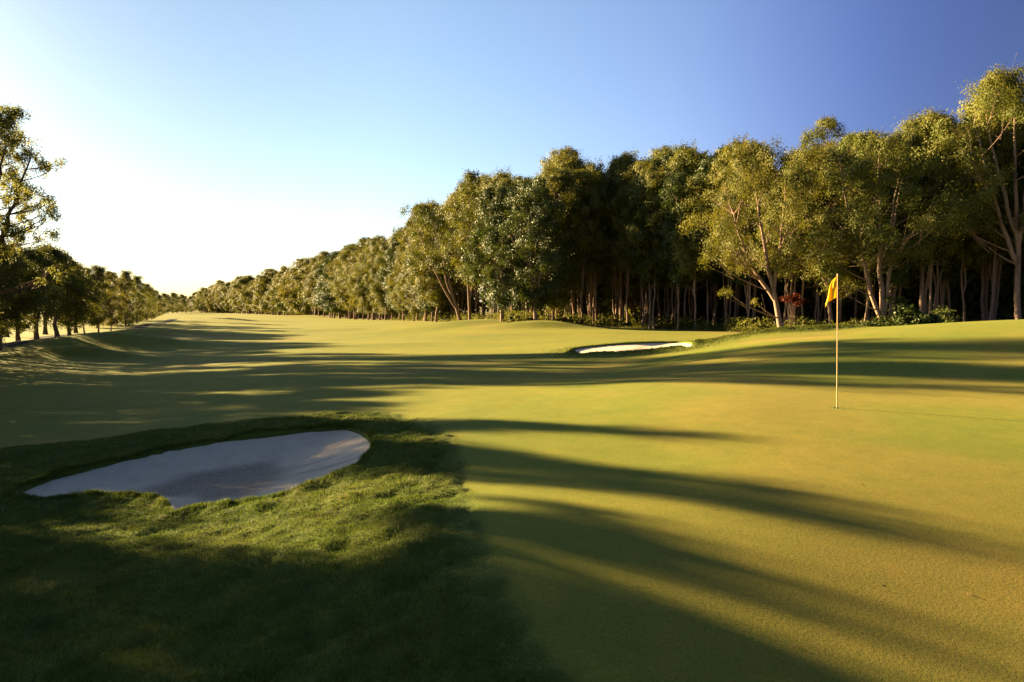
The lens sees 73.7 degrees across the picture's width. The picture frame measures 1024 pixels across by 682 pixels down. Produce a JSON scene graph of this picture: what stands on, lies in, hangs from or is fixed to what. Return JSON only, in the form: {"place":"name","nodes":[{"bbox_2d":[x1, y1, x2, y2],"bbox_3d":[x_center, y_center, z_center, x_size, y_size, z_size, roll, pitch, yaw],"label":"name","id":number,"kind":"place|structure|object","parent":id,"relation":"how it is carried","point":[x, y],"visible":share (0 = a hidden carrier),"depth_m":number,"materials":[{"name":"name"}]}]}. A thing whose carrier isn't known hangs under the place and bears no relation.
{"place":"outdoors","nodes":[
{"label":"outdoors","id":0,"kind":"place"},
{"bbox_2d":[2,319,176,347],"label":"path","id":1,"kind":"structure","parent":0,"point":[22,342],"depth_m":74.57,"materials":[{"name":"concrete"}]},
{"bbox_2d":[0,411,592,681],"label":"rough grass","id":2,"kind":"structure","parent":0,"point":[76,509],"depth_m":5.27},
{"bbox_2d":[0,306,1023,681],"bbox_3d":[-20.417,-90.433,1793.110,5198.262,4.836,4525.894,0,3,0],"label":"ground","id":3,"kind":"structure","parent":0,"point":[726,470],"depth_m":7.36,"materials":[{"name":"plant"}]},
{"bbox_2d":[0,252,63,340],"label":"paperbark tree","id":4,"kind":"object","parent":3,"relation":"on","point":[22,327],"visible":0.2,"depth_m":60.22,"materials":[{"name":"green plant"}]},
{"bbox_2d":[0,243,68,350],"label":"paperbark tree","id":5,"kind":"object","parent":3,"relation":"on","point":[10,277],"visible":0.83,"depth_m":49.76,"materials":[{"name":"green plant"}]},
{"bbox_2d":[0,101,69,293],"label":"gum tree","id":6,"kind":"object","parent":3,"relation":"on","point":[8,134],"visible":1,"depth_m":43.20,"materials":[{"name":"green plant"}]},
{"bbox_2d":[8,243,80,338],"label":"paperbark tree","id":7,"kind":"object","parent":3,"relation":"on","point":[43,263],"visible":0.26,"depth_m":65.12,"materials":[{"name":"green plant"}]},
{"bbox_2d":[31,244,99,336],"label":"paperbark tree","id":8,"kind":"object","parent":3,"relation":"on","point":[58,255],"visible":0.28,"depth_m":69.67,"materials":[{"name":"green plant"}]},
{"bbox_2d":[39,247,109,334],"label":"paperbark tree","id":9,"kind":"object","parent":3,"relation":"on","point":[67,322],"visible":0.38,"depth_m":73.53,"materials":[{"name":"green plant"}]},
{"bbox_2d":[78,264,121,331],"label":"paperbark tree","id":10,"kind":"object","parent":3,"relation":"on","point":[99,271],"visible":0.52,"depth_m":92.03,"materials":[{"name":"green plant"}]},
{"bbox_2d":[99,270,132,330],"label":"paperbark tree","id":11,"kind":"object","parent":3,"relation":"on","point":[123,301],"visible":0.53,"depth_m":100.11,"materials":[{"name":"green plant"}]},
{"bbox_2d":[110,268,149,327],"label":"casuarina tree","id":12,"kind":"object","parent":3,"relation":"on","point":[132,307],"visible":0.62,"depth_m":111.95,"materials":[{"name":"green plant"}]},
{"bbox_2d":[126,274,157,322],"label":"casuarina tree","id":13,"kind":"object","parent":3,"relation":"on","point":[138,282],"visible":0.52,"depth_m":135.00,"materials":[{"name":"green plant"}]},
{"bbox_2d":[132,283,163,319],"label":"casuarina tree","id":14,"kind":"object","parent":3,"relation":"on","point":[147,287],"visible":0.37,"depth_m":164.72,"materials":[{"name":"green plant"}]},
{"bbox_2d":[0,419,380,515],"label":"rough grass","id":15,"kind":"structure","parent":3,"relation":"on","point":[167,508],"depth_m":9.34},
{"bbox_2d":[25,430,369,509],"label":"bunker sand","id":16,"kind":"structure","parent":3,"relation":"on","point":[232,470],"depth_m":10.94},
{"bbox_2d":[230,275,255,313],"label":"paperbark tree","id":17,"kind":"object","parent":3,"relation":"on","point":[243,281],"visible":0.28,"depth_m":355.05,"materials":[{"name":"green plant"}]},
{"bbox_2d":[251,268,280,314],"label":"paperbark tree","id":18,"kind":"object","parent":3,"relation":"on","point":[261,295],"visible":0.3,"depth_m":305.98,"materials":[{"name":"green plant"}]},
{"bbox_2d":[268,273,291,314],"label":"paperbark tree","id":19,"kind":"object","parent":3,"relation":"on","point":[277,302],"visible":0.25,"depth_m":270.66,"materials":[{"name":"green plant"}]},
{"bbox_2d":[273,257,308,314],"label":"paperbark tree","id":20,"kind":"object","parent":3,"relation":"on","point":[290,302],"visible":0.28,"depth_m":244.69,"materials":[{"name":"green plant"}]},
{"bbox_2d":[299,257,321,315],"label":"paperbark tree","id":21,"kind":"object","parent":3,"relation":"on","point":[313,261],"visible":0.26,"depth_m":225.38,"materials":[{"name":"green plant"}]},
{"bbox_2d":[311,250,348,318],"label":"paperbark tree","id":22,"kind":"object","parent":3,"relation":"on","point":[323,296],"visible":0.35,"depth_m":195.52,"materials":[{"name":"green plant"}]},
{"bbox_2d":[323,250,351,318],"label":"paperbark tree","id":23,"kind":"object","parent":3,"relation":"on","point":[335,262],"visible":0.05,"depth_m":191.39,"materials":[{"name":"green plant"}]},
{"bbox_2d":[330,245,363,318],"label":"paperbark tree","id":24,"kind":"object","parent":3,"relation":"on","point":[346,254],"visible":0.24,"depth_m":176.90,"materials":[{"name":"green plant"}]},
{"bbox_2d":[332,246,363,318],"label":"paperbark tree","id":25,"kind":"object","parent":3,"relation":"on","point":[345,290],"visible":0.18,"depth_m":176.78,"materials":[{"name":"green plant"}]},
{"bbox_2d":[337,248,367,319],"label":"paperbark tree","id":26,"kind":"object","parent":3,"relation":"on","point":[354,261],"visible":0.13,"depth_m":168.85,"materials":[{"name":"green plant"}]},
{"bbox_2d":[227,279,493,317],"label":"woods","id":27,"kind":"object","parent":3,"relation":"on","point":[446,308],"visible":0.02,"depth_m":144.03,"materials":[{"name":"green plant"}]},
{"bbox_2d":[346,237,380,319],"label":"paperbark tree","id":28,"kind":"object","parent":3,"relation":"on","point":[361,260],"visible":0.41,"depth_m":157.44,"materials":[{"name":"green plant"}]},
{"bbox_2d":[341,240,387,319],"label":"paperbark tree","id":29,"kind":"object","parent":3,"relation":"on","point":[352,285],"visible":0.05,"depth_m":159.95,"materials":[{"name":"green plant"}]},
{"bbox_2d":[358,241,388,319],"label":"paperbark tree","id":30,"kind":"object","parent":3,"relation":"on","point":[374,251],"visible":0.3,"depth_m":153.61,"materials":[{"name":"green plant"}]},
{"bbox_2d":[368,243,392,319],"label":"paperbark tree","id":31,"kind":"object","parent":3,"relation":"on","point":[379,301],"visible":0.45,"depth_m":146.62,"materials":[{"name":"green plant"}]},
{"bbox_2d":[378,231,403,319],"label":"paperbark tree","id":32,"kind":"object","parent":3,"relation":"on","point":[390,254],"visible":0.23,"depth_m":140.55,"materials":[{"name":"green plant"}]},
{"bbox_2d":[385,244,409,320],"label":"paperbark tree","id":33,"kind":"object","parent":3,"relation":"on","point":[398,301],"visible":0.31,"depth_m":132.83,"materials":[{"name":"green plant"}]},
{"bbox_2d":[390,246,423,320],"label":"paperbark tree","id":34,"kind":"object","parent":3,"relation":"on","point":[412,306],"visible":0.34,"depth_m":123.67,"materials":[{"name":"green plant"}]},
{"bbox_2d":[398,202,425,320],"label":"gum tree","id":35,"kind":"object","parent":3,"relation":"on","point":[409,223],"visible":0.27,"depth_m":119.86,"materials":[{"name":"green plant"}]},
{"bbox_2d":[399,226,434,320],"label":"paperbark tree","id":36,"kind":"object","parent":3,"relation":"on","point":[408,287],"visible":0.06,"depth_m":119.41,"materials":[{"name":"green plant"}]},
{"bbox_2d":[390,198,465,319],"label":"paperbark tree","id":37,"kind":"object","parent":3,"relation":"on","point":[428,211],"visible":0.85,"depth_m":98.84,"materials":[{"name":"green plant"}]},
{"bbox_2d":[404,231,451,321],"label":"paperbark tree","id":38,"kind":"object","parent":3,"relation":"on","point":[430,308],"visible":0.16,"depth_m":114.17,"materials":[{"name":"green plant"}]},
{"bbox_2d":[404,212,465,321],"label":"paperbark tree","id":39,"kind":"object","parent":3,"relation":"on","point":[437,300],"visible":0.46,"depth_m":110.75,"materials":[{"name":"green plant"}]},
{"bbox_2d":[436,191,467,316],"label":"paperbark tree","id":40,"kind":"object","parent":3,"relation":"on","point":[454,201],"visible":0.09,"depth_m":113.46,"materials":[{"name":"green plant"}]},
{"bbox_2d":[447,186,484,316],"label":"paperbark tree","id":41,"kind":"object","parent":3,"relation":"on","point":[458,251],"visible":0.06,"depth_m":106.35,"materials":[{"name":"green plant"}]},
{"bbox_2d":[435,168,499,319],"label":"paperbark tree","id":42,"kind":"object","parent":3,"relation":"on","point":[470,178],"visible":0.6,"depth_m":90.16,"materials":[{"name":"green plant"}]},
{"bbox_2d":[456,182,545,321],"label":"broadleaf tree","id":43,"kind":"object","parent":3,"relation":"on","point":[499,296],"visible":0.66,"depth_m":78.77,"materials":[{"name":"green plant"}]},
{"bbox_2d":[483,167,518,265],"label":"paperbark tree","id":44,"kind":"object","parent":3,"relation":"on","point":[497,176],"visible":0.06,"depth_m":95.97,"materials":[{"name":"green plant"}]},
{"bbox_2d":[485,177,525,312],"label":"paperbark tree","id":45,"kind":"object","parent":3,"relation":"on","point":[507,183],"visible":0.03,"depth_m":91.39,"materials":[{"name":"green plant"}]},
{"bbox_2d":[478,172,580,319],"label":"broadleaf tree","id":46,"kind":"object","parent":3,"relation":"on","point":[534,196],"visible":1,"depth_m":74.47,"materials":[{"name":"green plant"}]},
{"bbox_2d":[520,170,592,320],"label":"paperbark tree","id":47,"kind":"object","parent":3,"relation":"on","point":[560,302],"visible":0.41,"depth_m":79.05,"materials":[{"name":"green plant"}]},
{"bbox_2d":[536,162,578,320],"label":"paperbark tree","id":48,"kind":"object","parent":3,"relation":"on","point":[546,170],"visible":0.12,"depth_m":81.45,"materials":[{"name":"green plant"}]},
{"bbox_2d":[533,143,589,316],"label":"gum tree","id":49,"kind":"object","parent":3,"relation":"on","point":[573,152],"visible":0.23,"depth_m":89.60,"materials":[{"name":"green plant"}]},
{"bbox_2d":[528,165,603,317],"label":"paperbark tree","id":50,"kind":"object","parent":3,"relation":"on","point":[572,288],"visible":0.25,"depth_m":80.47,"materials":[{"name":"green plant"}]},
{"bbox_2d":[550,152,582,316],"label":"paperbark tree","id":51,"kind":"object","parent":3,"relation":"on","point":[570,162],"visible":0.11,"depth_m":85.84,"materials":[{"name":"green plant"}]},
{"bbox_2d":[560,165,610,323],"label":"paperbark tree","id":52,"kind":"object","parent":3,"relation":"on","point":[586,176],"visible":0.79,"depth_m":80.96,"materials":[{"name":"green plant"}]},
{"bbox_2d":[567,182,610,322],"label":"paperbark tree","id":53,"kind":"object","parent":3,"relation":"on","point":[600,224],"visible":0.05,"depth_m":83.86,"materials":[{"name":"green plant"}]},
{"bbox_2d":[574,156,618,322],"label":"paperbark tree","id":54,"kind":"object","parent":3,"relation":"on","point":[598,173],"visible":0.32,"depth_m":82.82,"materials":[{"name":"green plant"}]},
{"bbox_2d":[585,172,621,321],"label":"paperbark tree","id":55,"kind":"object","parent":3,"relation":"on","point":[599,272],"visible":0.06,"depth_m":85.67,"materials":[{"name":"green plant"}]},
{"bbox_2d":[603,158,624,318],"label":"paperbark tree","id":56,"kind":"object","parent":3,"relation":"on","point":[615,312],"visible":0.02,"depth_m":89.94,"materials":[{"name":"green plant"}]},
{"bbox_2d":[603,158,629,320],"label":"paperbark tree","id":57,"kind":"object","parent":3,"relation":"on","point":[614,169],"visible":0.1,"depth_m":86.90,"materials":[{"name":"green plant"}]},
{"bbox_2d":[602,167,640,326],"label":"paperbark tree","id":58,"kind":"object","parent":3,"relation":"on","point":[627,178],"visible":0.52,"depth_m":81.04,"materials":[{"name":"green plant"}]},
{"bbox_2d":[606,149,642,320],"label":"paperbark tree","id":59,"kind":"object","parent":3,"relation":"on","point":[624,158],"visible":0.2,"depth_m":86.36,"materials":[{"name":"green plant"}]},
{"bbox_2d":[576,343,691,352],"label":"bunker sand","id":60,"kind":"structure","parent":3,"relation":"on","point":[615,348],"depth_m":33.33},
{"bbox_2d":[607,156,661,324],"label":"paperbark tree","id":61,"kind":"object","parent":3,"relation":"on","point":[646,299],"visible":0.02,"depth_m":84.08,"materials":[{"name":"green plant"}]},
{"bbox_2d":[614,158,665,327],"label":"paperbark tree","id":62,"kind":"object","parent":3,"relation":"on","point":[643,172],"visible":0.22,"depth_m":79.26,"materials":[{"name":"green plant"}]},
{"bbox_2d":[386,309,896,331],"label":"undergrowth","id":63,"kind":"object","parent":3,"relation":"on","point":[736,327],"visible":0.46,"depth_m":77.58,"materials":[{"name":"green plant"}]},
{"bbox_2d":[624,171,671,327],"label":"paperbark tree","id":64,"kind":"object","parent":3,"relation":"on","point":[660,279],"visible":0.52,"depth_m":76.06,"materials":[{"name":"green plant"}]},
{"bbox_2d":[624,164,681,328],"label":"paperbark tree","id":65,"kind":"object","parent":3,"relation":"on","point":[652,200],"visible":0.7,"depth_m":75.02,"materials":[{"name":"green plant"}]},
{"bbox_2d":[653,143,700,323],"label":"paperbark tree","id":66,"kind":"object","parent":3,"relation":"on","point":[664,158],"visible":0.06,"depth_m":82.14,"materials":[{"name":"green plant"}]},
{"bbox_2d":[656,171,698,329],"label":"paperbark tree","id":67,"kind":"object","parent":3,"relation":"on","point":[674,187],"visible":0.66,"depth_m":70.57,"materials":[{"name":"green plant"}]},
{"bbox_2d":[660,139,707,324],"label":"paperbark tree","id":68,"kind":"object","parent":3,"relation":"on","point":[688,160],"visible":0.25,"depth_m":76.05,"materials":[{"name":"green plant"}]},
{"bbox_2d":[663,175,720,329],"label":"paperbark tree","id":69,"kind":"object","parent":3,"relation":"on","point":[696,189],"visible":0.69,"depth_m":68.57,"materials":[{"name":"green plant"}]},
{"bbox_2d":[691,154,722,323],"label":"paperbark tree","id":70,"kind":"object","parent":3,"relation":"on","point":[704,172],"visible":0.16,"depth_m":72.69,"materials":[{"name":"green plant"}]},
{"bbox_2d":[689,155,752,325],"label":"paperbark tree","id":71,"kind":"object","parent":3,"relation":"on","point":[718,162],"visible":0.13,"depth_m":68.72,"materials":[{"name":"green plant"}]},
{"bbox_2d":[714,132,750,324],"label":"paperbark tree","id":72,"kind":"object","parent":3,"relation":"on","point":[734,144],"depth_m":75.69,"materials":[{"name":"green plant"}]},
{"bbox_2d":[702,155,775,327],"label":"paperbark tree","id":73,"kind":"object","parent":3,"relation":"on","point":[746,278],"visible":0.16,"depth_m":65.46,"materials":[{"name":"green plant"}]},
{"bbox_2d":[714,148,773,324],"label":"paperbark tree","id":74,"kind":"object","parent":3,"relation":"on","point":[747,230],"visible":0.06,"depth_m":64.77,"materials":[{"name":"green plant"}]},
{"bbox_2d":[676,129,839,326],"bbox_3d":[19.767,-8.099,54.407,12.704,16.325,11.245,0,3,0],"label":"paperbark tree","id":75,"kind":"object","parent":3,"relation":"on","point":[759,172],"visible":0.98,"depth_m":53.50,"materials":[{"name":"green plant"}]},
{"bbox_2d":[504,199,1023,326],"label":"woods","id":76,"kind":"object","parent":3,"relation":"on","point":[972,295],"visible":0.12,"depth_m":80.95,"materials":[{"name":"green plant"}]},
{"bbox_2d":[744,164,827,323],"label":"paperbark tree","id":77,"kind":"object","parent":3,"relation":"on","point":[762,209],"visible":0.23,"depth_m":59.35,"materials":[{"name":"green plant"}]},
{"bbox_2d":[753,166,822,324],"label":"paperbark tree","id":78,"kind":"object","parent":3,"relation":"on","point":[784,315],"visible":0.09,"depth_m":61.14,"materials":[{"name":"green plant"}]},
{"bbox_2d":[779,292,809,325],"bbox_3d":[23.139,-2.241,55.953,1.799,3.549,1.992,-2,3,-27],"label":"red shrub","id":79,"kind":"object","parent":3,"relation":"on","point":[793,299],"visible":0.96,"depth_m":55.88,"materials":[{"name":"brown plant"}]},
{"bbox_2d":[778,147,839,325],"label":"paperbark tree","id":80,"kind":"object","parent":3,"relation":"on","point":[802,233],"visible":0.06,"depth_m":59.01,"materials":[{"name":"green plant"}]},
{"bbox_2d":[772,138,874,323],"bbox_3d":[26.691,-8.379,57.383,10.492,16.842,7.402,-2,3,-31],"label":"paperbark tree","id":81,"kind":"object","parent":3,"relation":"on","point":[833,158],"visible":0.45,"depth_m":56.33,"materials":[{"name":"green plant"}]},
{"bbox_2d":[798,114,850,152],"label":"gum tree","id":82,"kind":"object","parent":3,"relation":"on","point":[828,123],"visible":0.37,"depth_m":82.36,"materials":[{"name":"green plant"}]},
{"bbox_2d":[814,155,850,322],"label":"paperbark tree","id":83,"kind":"object","parent":3,"relation":"on","point":[818,311],"visible":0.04,"depth_m":64.31,"materials":[{"name":"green plant"}]},
{"bbox_2d":[826,406,846,408],"bbox_3d":[5.431,1.117,11.408,0.260,0.010,0.260,0,3,0],"label":"golf hole","id":84,"kind":"object","parent":3,"relation":"on","point":[831,407],"visible":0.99,"depth_m":11.44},
{"bbox_3d":[5.432,1.196,11.412,0.108,0.163,0.108,0,3,0],"label":"hole cup","id":85,"kind":"object","parent":84,"relation":"in","visible":0},
{"bbox_2d":[826,274,837,407],"bbox_3d":[5.291,0.075,11.363,0.282,2.386,0.118,-1,3,-17],"label":"flagstick","id":86,"kind":"object","parent":85,"relation":"in","point":[833,291],"visible":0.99,"depth_m":11.31,"materials":[{"name":"paint"}]},
{"bbox_2d":[817,142,863,323],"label":"paperbark tree","id":87,"kind":"object","parent":3,"relation":"on","point":[854,267],"visible":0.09,"depth_m":60.16,"materials":[{"name":"green plant"}]},
{"bbox_2d":[824,127,907,321],"bbox_3d":[28.620,-8.677,55.909,6.270,17.596,6.548,-1,3,-11],"label":"paperbark tree","id":88,"kind":"object","parent":3,"relation":"on","point":[867,137],"visible":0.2,"depth_m":54.91,"materials":[{"name":"green plant"}]},
{"bbox_2d":[801,127,978,320],"bbox_3d":[28.062,-7.837,50.975,11.345,16.459,10.186,2,4,36],"label":"paperbark tree","id":89,"kind":"object","parent":3,"relation":"on","point":[860,169],"visible":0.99,"depth_m":50.68,"materials":[{"name":"green plant"}]},
{"bbox_2d":[861,146,930,323],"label":"paperbark tree","id":90,"kind":"object","parent":3,"relation":"on","point":[900,276],"visible":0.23,"depth_m":53.89,"materials":[{"name":"green plant"}]},
{"bbox_2d":[867,293,936,326],"bbox_3d":[28.909,-1.768,50.499,4.802,3.540,4.071,0,3,0],"label":"leafy shrub","id":91,"kind":"object","parent":3,"relation":"on","point":[912,315],"visible":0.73,"depth_m":50.11,"materials":[{"name":"green plant"}]},
{"bbox_2d":[862,129,946,314],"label":"paperbark tree","id":92,"kind":"object","parent":3,"relation":"on","point":[899,228],"visible":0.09,"depth_m":53.62,"materials":[{"name":"green plant"}]},
{"bbox_2d":[873,106,975,314],"bbox_3d":[32.928,-9.225,55.032,8.281,19.141,8.152,2,3,28],"label":"paperbark tree","id":93,"kind":"object","parent":3,"relation":"on","point":[908,125],"visible":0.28,"depth_m":52.89,"materials":[{"name":"green plant"}]},
{"bbox_2d":[921,304,960,322],"bbox_3d":[31.631,-1.343,51.169,4.136,2.823,2.828,-1,3,-14],"label":"leafy shrub","id":94,"kind":"object","parent":3,"relation":"on","point":[937,317],"visible":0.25,"depth_m":50.49,"materials":[{"name":"green plant"}]},
{"bbox_2d":[910,193,972,319],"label":"paperbark tree","id":95,"kind":"object","parent":3,"relation":"on","point":[953,275],"visible":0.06,"depth_m":56.19,"materials":[{"name":"green plant"}]},
{"bbox_2d":[896,105,996,312],"bbox_3d":[32.634,-8.886,52.941,5.865,18.617,7.804,0,3,6],"label":"paperbark tree","id":96,"kind":"object","parent":3,"relation":"on","point":[919,155],"visible":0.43,"depth_m":52.10,"materials":[{"name":"green plant"}]},
{"bbox_2d":[900,120,992,314],"bbox_3d":[34.576,-8.605,54.832,7.782,17.950,6.619,-1,3,-24],"label":"paperbark tree","id":97,"kind":"object","parent":3,"relation":"on","point":[936,300],"visible":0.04,"depth_m":54.51,"materials":[{"name":"green plant"}]},
{"bbox_2d":[927,124,1013,321],"bbox_3d":[36.261,-8.503,54.798,7.586,17.809,5.701,0,3,5],"label":"paperbark tree","id":98,"kind":"object","parent":3,"relation":"on","point":[964,255],"visible":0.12,"depth_m":54.03,"materials":[{"name":"green plant"}]},
{"bbox_2d":[918,53,1023,319],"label":"paperbark tree","id":99,"kind":"object","parent":3,"relation":"on","point":[993,99],"visible":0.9,"depth_m":49.56,"materials":[{"name":"green plant"}]},
{"bbox_2d":[946,70,1023,320],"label":"paperbark tree","id":100,"kind":"object","parent":3,"relation":"on","point":[966,107],"visible":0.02,"depth_m":57.69,"materials":[{"name":"green plant"}]},
{"bbox_2d":[958,101,1022,320],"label":"paperbark tree","id":101,"kind":"object","parent":3,"relation":"on","point":[985,300],"visible":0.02,"depth_m":58.65,"materials":[{"name":"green plant"}]},
{"bbox_2d":[965,96,1023,320],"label":"paperbark tree","id":102,"kind":"object","parent":3,"relation":"on","point":[1005,146],"visible":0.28,"depth_m":52.83,"materials":[{"name":"green plant"}]},
{"bbox_2d":[966,110,1023,320],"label":"paperbark tree","id":103,"kind":"object","parent":3,"relation":"on","point":[981,296],"visible":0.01,"depth_m":58.16,"materials":[{"name":"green plant"}]},
{"bbox_2d":[973,75,1023,319],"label":"paperbark tree","id":104,"kind":"object","parent":3,"relation":"on","point":[997,288],"depth_m":58.21,"materials":[{"name":"green plant"}]},
{"bbox_2d":[0,0,1023,305],"label":"sky","id":105,"kind":"structure","parent":0,"point":[203,143],"materials":[{"name":"blue"}]},
{"bbox_2d":[543,323,869,358],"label":"rough grass","id":106,"kind":"structure","parent":0,"point":[777,329],"depth_m":26.51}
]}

